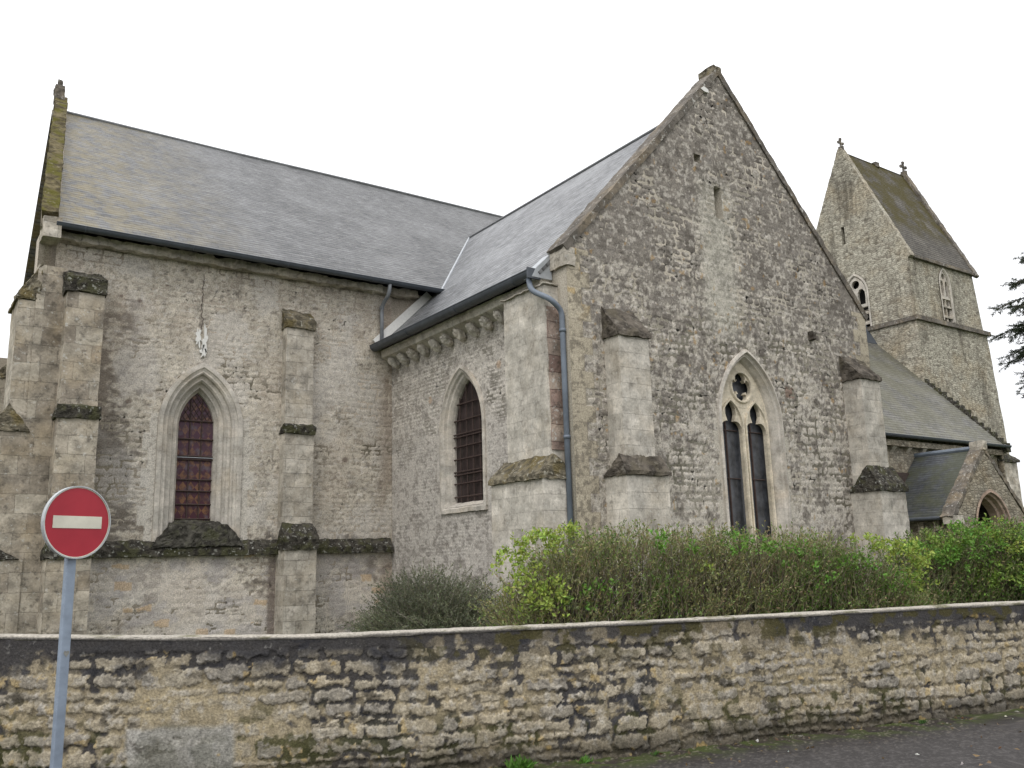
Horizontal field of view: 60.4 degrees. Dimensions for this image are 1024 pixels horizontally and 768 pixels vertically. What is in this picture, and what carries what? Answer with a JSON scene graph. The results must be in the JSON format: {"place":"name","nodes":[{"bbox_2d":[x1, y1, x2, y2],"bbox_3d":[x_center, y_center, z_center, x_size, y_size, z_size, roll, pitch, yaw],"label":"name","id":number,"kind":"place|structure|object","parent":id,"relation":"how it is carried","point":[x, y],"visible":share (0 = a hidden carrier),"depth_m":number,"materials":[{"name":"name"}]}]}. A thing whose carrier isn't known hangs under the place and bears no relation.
{"place":"outdoors","nodes":[
{"label":"outdoors","id":0,"kind":"place"},
{"bbox_2d":[0,0,1023,505],"label":"sky","id":1,"kind":"structure","parent":0,"point":[489,106],"materials":[{"name":"white"}]},
{"bbox_2d":[494,709,1023,767],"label":"road","id":2,"kind":"structure","parent":0,"point":[934,743],"depth_m":7.32,"materials":[{"name":"grey asphalt"}]},
{"bbox_2d":[41,486,110,767],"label":"no entry sign","id":3,"kind":"object","parent":2,"relation":"on","point":[75,522],"visible":1,"depth_m":6.18,"materials":[{"name":"red metal"}]},
{"bbox_2d":[504,755,537,767],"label":"weed","id":4,"kind":"object","parent":2,"relation":"on","point":[521,763],"visible":1,"depth_m":6.92,"materials":[{"name":"green plant"}]},
{"bbox_2d":[575,754,592,763],"bbox_3d":[0.586,3.035,7.137,0.173,0.071,0.130,2,-12,-18],"label":"weed","id":5,"kind":"object","parent":2,"relation":"on","point":[584,759],"visible":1,"depth_m":7.11,"materials":[{"name":"green plant"}]},
{"bbox_2d":[577,707,1023,767],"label":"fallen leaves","id":6,"kind":"object","parent":2,"relation":"on","point":[757,740],"visible":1,"depth_m":7.29,"materials":[{"name":"brown plant"}]},
{"label":"ground","id":7,"kind":"structure","parent":0,"visible":0},
{"bbox_2d":[0,601,1023,767],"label":"boundary wall","id":8,"kind":"structure","parent":7,"relation":"on","point":[478,697],"depth_m":7.11,"materials":[{"name":"beige stone"}]},
{"label":"churchyard ground","id":9,"kind":"structure","parent":0,"visible":0},
{"bbox_2d":[338,557,503,631],"bbox_3d":[-1.434,3.733,14.397,3.019,1.801,3.061,6,-14,-34],"label":"bush","id":10,"kind":"object","parent":9,"relation":"on","point":[427,605],"visible":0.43,"depth_m":13.93,"materials":[{"name":"green plant"}]},
{"bbox_2d":[0,64,1023,634],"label":"church","id":11,"kind":"structure","parent":9,"relation":"on","point":[242,394],"depth_m":18.15,"materials":[{"name":"stone"}]},
{"bbox_2d":[152,362,244,547],"bbox_3d":[-6.350,1.433,17.868,1.785,3.765,0.706,6,-14,-34],"label":"window","id":12,"kind":"structure","parent":11,"relation":"in","point":[198,467],"depth_m":17.92,"materials":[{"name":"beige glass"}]},
{"bbox_2d":[439,365,487,514],"bbox_3d":[-0.859,1.087,17.822,0.446,3.011,1.749,6,-14,-34],"label":"window","id":13,"kind":"structure","parent":11,"relation":"in","point":[462,425],"depth_m":18.04,"materials":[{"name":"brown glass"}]},
{"bbox_2d":[717,349,793,556],"bbox_3d":[4.604,1.410,17.412,1.900,4.225,0.555,6,-14,-34],"label":"window","id":14,"kind":"structure","parent":11,"relation":"in","point":[750,420],"depth_m":17.58,"materials":[{"name":"stone"}]},
{"bbox_2d":[467,517,953,626],"bbox_3d":[2.649,2.532,10.989,6.731,1.786,1.705,3,-13,-24],"label":"hedge","id":15,"kind":"object","parent":9,"relation":"on","point":[798,579],"visible":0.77,"depth_m":10.52,"materials":[{"name":"green plant"}]},
{"bbox_2d":[868,513,1023,605],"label":"hedge","id":16,"kind":"object","parent":9,"relation":"on","point":[989,567],"visible":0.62,"depth_m":13.63,"materials":[{"name":"green plant"}]},
{"bbox_2d":[985,251,1023,398],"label":"conifer tree","id":17,"kind":"object","parent":9,"relation":"on","point":[1019,331],"visible":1,"depth_m":19.44,"materials":[{"name":"green plant"}]}
]}

